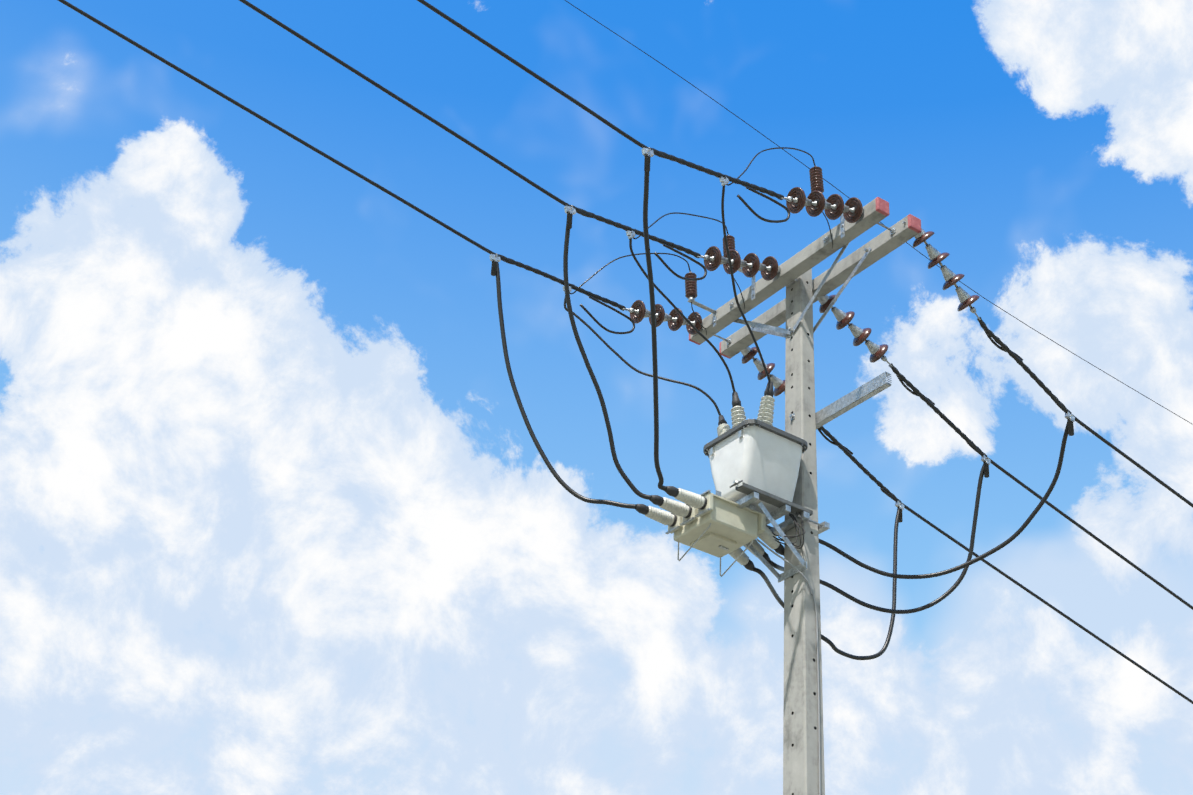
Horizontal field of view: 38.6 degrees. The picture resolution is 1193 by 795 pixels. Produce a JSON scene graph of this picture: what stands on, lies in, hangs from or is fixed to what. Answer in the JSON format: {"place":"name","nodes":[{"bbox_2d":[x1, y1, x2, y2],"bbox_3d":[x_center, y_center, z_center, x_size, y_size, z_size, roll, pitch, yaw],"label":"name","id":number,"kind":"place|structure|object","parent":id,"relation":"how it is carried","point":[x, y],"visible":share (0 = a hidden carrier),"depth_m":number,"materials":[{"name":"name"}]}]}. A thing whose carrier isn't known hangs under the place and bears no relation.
{"place":"outdoors","nodes":[
{"label":"outdoors","id":0,"kind":"place"},
{"bbox_2d":[0,0,1192,794],"label":"sky","id":1,"kind":"structure","parent":0,"point":[281,512],"materials":[{"name":"blue"}]},
{"bbox_2d":[565,0,1192,424],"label":"messenger wire","id":2,"kind":"object","parent":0,"point":[883,224],"visible":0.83,"depth_m":19.98,"materials":[{"name":"grey metal"}]},
{"label":"ground","id":3,"kind":"structure","parent":0,"visible":0},
{"bbox_2d":[783,268,824,794],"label":"concrete pole","id":4,"kind":"object","parent":3,"relation":"on","point":[800,749],"visible":0.79,"depth_m":13.19,"materials":[{"name":"grey concrete"}]},
{"bbox_2d":[735,492,829,581],"bbox_3d":[1.383,1.160,13.376,0.799,0.470,0.520,23,-36,-28],"label":"pole bracket","id":5,"kind":"object","parent":4,"relation":"attached to","point":[780,529],"visible":0.65,"depth_m":13.34,"materials":[{"name":"metal"}]},
{"bbox_2d":[635,486,784,576],"bbox_3d":[0.913,1.064,13.335,1.248,0.460,0.566,23,-36,-28],"label":"load break switch","id":6,"kind":"object","parent":5,"relation":"attached to","point":[716,525],"visible":0.94,"depth_m":13.24,"materials":[{"name":"beige paint"}]},
{"bbox_2d":[730,480,812,528],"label":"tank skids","id":7,"kind":"object","parent":5,"relation":"on","point":[765,496],"visible":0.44,"depth_m":13.24,"materials":[{"name":"paint"}]},
{"bbox_2d":[703,381,807,513],"bbox_3d":[1.254,0.444,13.729,0.636,1.014,0.733,23,-36,-28],"label":"transformer","id":8,"kind":"object","parent":7,"relation":"on","point":[763,453],"visible":0.94,"depth_m":13.44,"materials":[{"name":"grey paint"}]},
{"bbox_2d":[564,297,720,415],"bbox_3d":[0.385,-0.357,14.447,1.392,1.093,0.113,6,-32,-3],"label":"transformer lead","id":9,"kind":"object","parent":8,"relation":"on","point":[635,369],"visible":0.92,"depth_m":14.41,"materials":[{"name":"black rubber"}]},
{"bbox_2d":[629,238,735,391],"bbox_3d":[0.703,-0.666,13.846,1.222,0.964,0.086,25,-37,-30],"label":"transformer lead","id":10,"kind":"object","parent":8,"relation":"on","point":[683,316],"visible":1,"depth_m":13.84,"materials":[{"name":"black rubber"}]},
{"bbox_2d":[721,185,770,380],"bbox_3d":[1.140,-0.874,13.432,0.129,0.933,1.476,-8,-33,18],"label":"transformer lead","id":11,"kind":"object","parent":8,"relation":"on","point":[733,283],"visible":1,"depth_m":13.40,"materials":[{"name":"black rubber"}]},
{"bbox_2d":[491,155,1073,522],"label":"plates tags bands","id":12,"kind":"object","parent":8,"relation":"attached to","point":[740,434],"visible":0.92,"depth_m":14.17,"materials":[{"name":"grey"}]},
{"bbox_2d":[489,148,1074,509],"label":"wire clamps","id":13,"kind":"object","parent":12,"relation":"on","point":[723,181],"visible":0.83,"depth_m":13.78,"materials":[{"name":"metal"}]},
{"bbox_2d":[496,260,636,508],"bbox_3d":[-0.286,-0.094,13.851,1.318,2.235,0.249,6,-32,-3],"label":"jumper","id":14,"kind":"object","parent":13,"relation":"hanging from","point":[534,438],"visible":0.9,"depth_m":13.74,"materials":[{"name":"black rubber"}]},
{"bbox_2d":[563,228,651,499],"bbox_3d":[0.036,-0.315,13.327,0.212,2.094,1.156,-22,-40,36],"label":"jumper","id":15,"kind":"object","parent":13,"relation":"hanging from","point":[635,490],"visible":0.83,"depth_m":13.26,"materials":[{"name":"black rubber"}]},
{"bbox_2d":[580,296,634,333],"bbox_3d":[0.096,-0.692,14.744,0.585,0.279,0.021,23,-36,-28],"label":"cable tail","id":16,"kind":"object","parent":13,"relation":"attached to","point":[609,307],"visible":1,"depth_m":14.75},
{"bbox_2d":[569,253,690,293],"bbox_3d":[0.316,-1.065,14.996,1.187,0.687,0.118,16,-34,-19],"label":"arrester lead","id":17,"kind":"object","parent":13,"relation":"on","point":[627,256],"visible":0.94,"depth_m":15.00,"materials":[{"name":"black rubber"}]},
{"bbox_2d":[643,171,666,490],"bbox_3d":[0.425,-0.552,12.819,0.088,2.008,1.593,-2,-32,9],"label":"jumper","id":18,"kind":"object","parent":13,"relation":"hanging from","point":[653,332],"visible":0.94,"depth_m":12.81,"materials":[{"name":"black rubber"}]},
{"bbox_2d":[654,244,706,280],"bbox_3d":[0.687,-1.081,13.910,0.542,0.263,0.021,23,-36,-28],"label":"cable tail","id":19,"kind":"object","parent":13,"relation":"attached to","point":[684,255],"visible":1,"depth_m":13.92},
{"bbox_2d":[633,212,728,238],"bbox_3d":[0.743,-1.386,14.398,0.081,0.828,1.322,-22,-40,35],"label":"arrester lead","id":20,"kind":"object","parent":13,"relation":"attached to","point":[685,214],"visible":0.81,"depth_m":14.46,"materials":[{"name":"black rubber"}]},
{"bbox_2d":[649,147,783,199],"bbox_3d":[0.924,-1.711,13.068,1.318,0.235,0.044,23,-36,-28],"label":"dead end grip","id":21,"kind":"object","parent":13,"relation":"attached to","point":[719,175],"visible":0.96,"depth_m":13.06,"materials":[{"name":"black metal"}]},
{"bbox_2d":[417,0,668,158],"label":"conductor","id":22,"kind":"object","parent":21,"relation":"attached to","point":[529,71],"visible":0.94,"depth_m":12.30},
{"bbox_2d":[737,186,789,222],"bbox_3d":[1.292,-1.466,13.156,0.532,0.255,0.021,23,-36,-28],"label":"cable tail","id":23,"kind":"object","parent":13,"relation":"attached to","point":[768,198],"visible":1,"depth_m":13.16},
{"bbox_2d":[726,147,815,185],"bbox_3d":[1.425,-1.807,13.649,0.081,0.900,1.171,-25,-42,38],"label":"arrester lead","id":24,"kind":"object","parent":13,"relation":"attached to","point":[771,149],"visible":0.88,"depth_m":13.72,"materials":[{"name":"black rubber"}]},
{"bbox_2d":[753,507,899,659],"bbox_3d":[1.954,1.308,14.968,0.350,1.698,2.320,-22,-40,35],"label":"jumper cable","id":25,"kind":"object","parent":13,"relation":"attached to","point":[761,573],"visible":0.79,"depth_m":15.12,"materials":[{"name":"black rubber"}]},
{"bbox_2d":[819,426,900,502],"bbox_3d":[2.413,0.577,15.944,1.140,0.558,0.044,23,-36,-28],"label":"dead end grip","id":26,"kind":"object","parent":13,"relation":"attached to","point":[851,457],"visible":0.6,"depth_m":15.93,"materials":[{"name":"black metal"}]},
{"bbox_2d":[818,428,852,454],"bbox_3d":[2.203,0.354,15.942,0.514,0.229,0.021,23,-36,-28],"label":"cable tail","id":27,"kind":"object","parent":26,"relation":"attached to","point":[825,437],"visible":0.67,"depth_m":15.88},
{"bbox_2d":[880,488,1192,703],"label":"power line","id":28,"kind":"object","parent":26,"relation":"attached to","point":[1039,598],"visible":0.9,"depth_m":16.72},
{"bbox_2d":[769,461,985,613],"bbox_3d":[2.297,1.105,14.713,2.303,1.656,0.681,17,-34,-21],"label":"jumper cable","id":29,"kind":"object","parent":13,"relation":"attached to","point":[907,611],"visible":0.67,"depth_m":14.90,"materials":[{"name":"black rubber"}]},
{"bbox_2d":[783,419,1069,578],"bbox_3d":[2.709,0.973,14.273,2.436,1.488,0.967,4,-32,0],"label":"jumper cable","id":30,"kind":"object","parent":13,"relation":"attached to","point":[996,548],"visible":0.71,"depth_m":14.38,"materials":[{"name":"black rubber"}]},
{"bbox_2d":[889,363,986,456],"bbox_3d":[3.047,0.123,15.197,1.157,0.545,0.044,23,-36,-28],"label":"dead end grip","id":31,"kind":"object","parent":13,"relation":"attached to","point":[927,401],"visible":0.92,"depth_m":15.16,"materials":[{"name":"black metal"}]},
{"bbox_2d":[896,375,934,404],"bbox_3d":[2.825,-0.103,15.187,0.500,0.211,0.021,23,-36,-28],"label":"cable tail","id":32,"kind":"object","parent":31,"relation":"attached to","point":[906,387],"visible":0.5,"depth_m":15.12},
{"bbox_2d":[965,439,1192,609],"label":"power line","id":33,"kind":"object","parent":31,"relation":"attached to","point":[969,443],"visible":0.88,"depth_m":15.75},
{"bbox_2d":[977,317,1070,413],"bbox_3d":[3.560,-0.258,14.183,1.043,0.554,0.044,23,-36,-28],"label":"dead end grip","id":34,"kind":"object","parent":13,"relation":"attached to","point":[1033,376],"visible":0.98,"depth_m":14.16,"materials":[{"name":"black metal"}]},
{"bbox_2d":[983,329,1022,360],"bbox_3d":[3.373,-0.466,14.192,0.480,0.190,0.021,23,-36,-28],"label":"cable tail","id":35,"kind":"object","parent":34,"relation":"attached to","point":[995,343],"visible":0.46,"depth_m":14.12},
{"bbox_2d":[1053,397,1192,507],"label":"power line","id":36,"kind":"object","parent":34,"relation":"attached to","point":[1120,452],"visible":0.96,"depth_m":14.51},
{"bbox_2d":[773,514,796,543],"bbox_3d":[1.474,1.030,13.327,0.195,0.274,0.041,-3,-32,11],"label":"cable","id":37,"kind":"object","parent":5,"relation":"attached to","point":[796,533],"visible":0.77,"depth_m":13.28,"materials":[{"name":"grey rubber"}]},
{"bbox_2d":[772,513,800,536],"bbox_3d":[1.494,0.998,13.274,0.240,0.274,0.098,-16,-37,28],"label":"cable","id":38,"kind":"object","parent":5,"relation":"attached to","point":[790,536],"visible":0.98,"depth_m":13.21,"materials":[{"name":"grey rubber"}]},
{"bbox_2d":[775,512,803,548],"bbox_3d":[1.506,1.053,13.330,0.251,0.308,0.042,-15,-36,27],"label":"cable","id":39,"kind":"object","parent":5,"relation":"attached to","point":[803,535],"visible":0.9,"depth_m":13.28,"materials":[{"name":"grey rubber"}]},
{"bbox_2d":[778,513,800,546],"bbox_3d":[1.508,1.041,13.312,0.190,0.305,0.018,-11,-34,22],"label":"cable","id":40,"kind":"object","parent":5,"relation":"attached to","point":[798,530],"visible":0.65,"depth_m":13.28,"materials":[{"name":"grey rubber"}]},
{"bbox_2d":[787,517,804,538],"bbox_3d":[1.541,0.999,13.301,0.217,0.242,0.066,-17,-37,30],"label":"cable","id":41,"kind":"object","parent":5,"relation":"attached to","point":[801,527],"visible":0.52,"depth_m":13.23,"materials":[{"name":"grey rubber"}]},
{"bbox_2d":[756,539,820,794],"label":"control cable","id":42,"kind":"object","parent":4,"relation":"attached to","point":[794,567],"visible":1,"depth_m":12.87,"materials":[{"name":"grey plastic"}]},
{"bbox_2d":[714,213,895,344],"bbox_3d":[1.731,-0.765,14.697,0.544,0.616,2.205,23,-36,-28],"label":"crossarm hardware","id":43,"kind":"object","parent":4,"relation":"attached to","point":[768,329],"visible":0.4,"depth_m":14.46,"materials":[{"name":"metal"}]},
{"bbox_2d":[689,197,889,344],"bbox_3d":[1.614,-1.056,14.731,0.127,0.131,2.500,23,-36,-28],"label":"crossarm","id":44,"kind":"object","parent":43,"relation":"attached to","point":[811,255],"visible":0.71,"depth_m":14.55,"materials":[{"name":"concrete"}]},
{"bbox_2d":[623,300,702,334],"bbox_3d":[0.617,-0.718,15.251,0.960,0.358,0.212,23,-36,-28],"label":"insulator string","id":45,"kind":"object","parent":44,"relation":"attached to","point":[639,312],"visible":0.81,"depth_m":15.22,"materials":[{"name":"brown ceramic"}]},
{"bbox_2d":[496,253,625,310],"bbox_3d":[-0.302,-0.990,14.660,1.343,0.088,0.044,23,-36,-28],"label":"dead end grip","id":46,"kind":"object","parent":45,"relation":"attached to","point":[572,286],"visible":0.94,"depth_m":14.65,"materials":[{"name":"black metal"}]},
{"bbox_2d":[58,0,514,264],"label":"conductor","id":47,"kind":"object","parent":46,"relation":"attached to","point":[214,90],"visible":0.98,"depth_m":13.49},
{"bbox_2d":[691,302,706,334],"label":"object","id":48,"kind":"structure","parent":44,"relation":"attached to","point":[697,318],"depth_m":15.21,"materials":[{"name":"black rubber"}]},
{"bbox_2d":[685,271,716,326],"bbox_3d":[0.933,-0.894,15.304,0.338,0.473,0.116,23,-36,-28],"label":"surge arrester","id":49,"kind":"object","parent":44,"relation":"attached to","point":[691,295],"visible":0.94,"depth_m":15.26,"materials":[{"name":"brown ceramic"}]},
{"bbox_2d":[722,234,754,299],"bbox_3d":[1.247,-1.154,14.946,0.338,0.573,0.116,23,-36,-28],"label":"surge arrester","id":50,"kind":"object","parent":44,"relation":"attached to","point":[731,242],"visible":0.56,"depth_m":14.94,"materials":[{"name":"brown ceramic"}]},
{"bbox_2d":[697,246,780,280],"bbox_3d":[1.223,-1.137,14.446,0.947,0.391,0.212,23,-36,-28],"label":"insulator string","id":51,"kind":"object","parent":44,"relation":"attached to","point":[751,265],"visible":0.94,"depth_m":14.44,"materials":[{"name":"brown ceramic"}]},
{"bbox_2d":[571,205,700,257],"bbox_3d":[0.323,-1.340,13.833,1.295,0.167,0.044,23,-36,-28],"label":"dead end grip","id":52,"kind":"object","parent":51,"relation":"attached to","point":[640,233],"visible":0.92,"depth_m":13.83,"materials":[{"name":"black metal"}]},
{"bbox_2d":[239,0,593,217],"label":"conductor","id":53,"kind":"object","parent":52,"relation":"attached to","point":[387,91],"visible":0.98,"depth_m":12.90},
{"bbox_2d":[734,278,744,308],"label":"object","id":54,"kind":"structure","parent":44,"relation":"attached to","point":[741,293],"depth_m":14.91,"materials":[{"name":"grey metal"}]},
{"bbox_2d":[781,187,863,222],"bbox_3d":[1.831,-1.548,13.710,0.939,0.408,0.212,23,-36,-28],"label":"insulator string","id":55,"kind":"object","parent":44,"relation":"attached to","point":[832,206],"visible":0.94,"depth_m":13.69,"materials":[{"name":"brown ceramic"}]},
{"bbox_2d":[809,166,844,238],"bbox_3d":[1.910,-1.634,14.138,0.338,0.613,0.116,23,-36,-28],"label":"surge arrester","id":56,"kind":"object","parent":44,"relation":"attached to","point":[816,178],"visible":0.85,"depth_m":14.12,"materials":[{"name":"brown ceramic"}]},
{"bbox_2d":[822,211,832,248],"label":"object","id":57,"kind":"structure","parent":44,"relation":"attached to","point":[829,228],"depth_m":14.11,"materials":[{"name":"grey metal"}]},
{"bbox_2d":[719,214,920,358],"bbox_3d":[1.905,-0.934,14.898,0.127,0.131,2.500,23,-36,-28],"label":"crossarm","id":58,"kind":"object","parent":43,"relation":"attached to","point":[883,244],"visible":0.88,"depth_m":14.59,"materials":[{"name":"concrete"}]},
{"bbox_2d":[741,346,784,395],"bbox_3d":[1.645,-0.163,15.741,0.882,0.489,0.212,23,-36,-28],"label":"insulator string","id":59,"kind":"object","parent":58,"relation":"attached to","point":[748,353],"visible":0.62,"depth_m":15.67,"materials":[{"name":"brown ceramic"}]},
{"bbox_2d":[817,295,891,365],"bbox_3d":[2.265,-0.601,14.973,0.901,0.466,0.212,23,-36,-28],"label":"insulator string","id":60,"kind":"object","parent":58,"relation":"attached to","point":[861,336],"visible":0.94,"depth_m":14.93,"materials":[{"name":"brown ceramic"}]},
{"bbox_2d":[913,228,980,319],"bbox_3d":[2.890,-1.039,14.082,0.757,0.672,0.212,23,-36,-28],"label":"insulator string","id":61,"kind":"object","parent":58,"relation":"attached to","point":[951,278],"visible":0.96,"depth_m":14.04,"materials":[{"name":"brown ceramic"}]},
{"bbox_2d":[789,371,891,428],"bbox_3d":[1.807,0.115,13.955,0.245,0.110,1.484,23,-36,-28],"label":"support arm","id":62,"kind":"object","parent":4,"relation":"attached to","point":[853,398],"visible":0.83,"depth_m":13.74}
]}

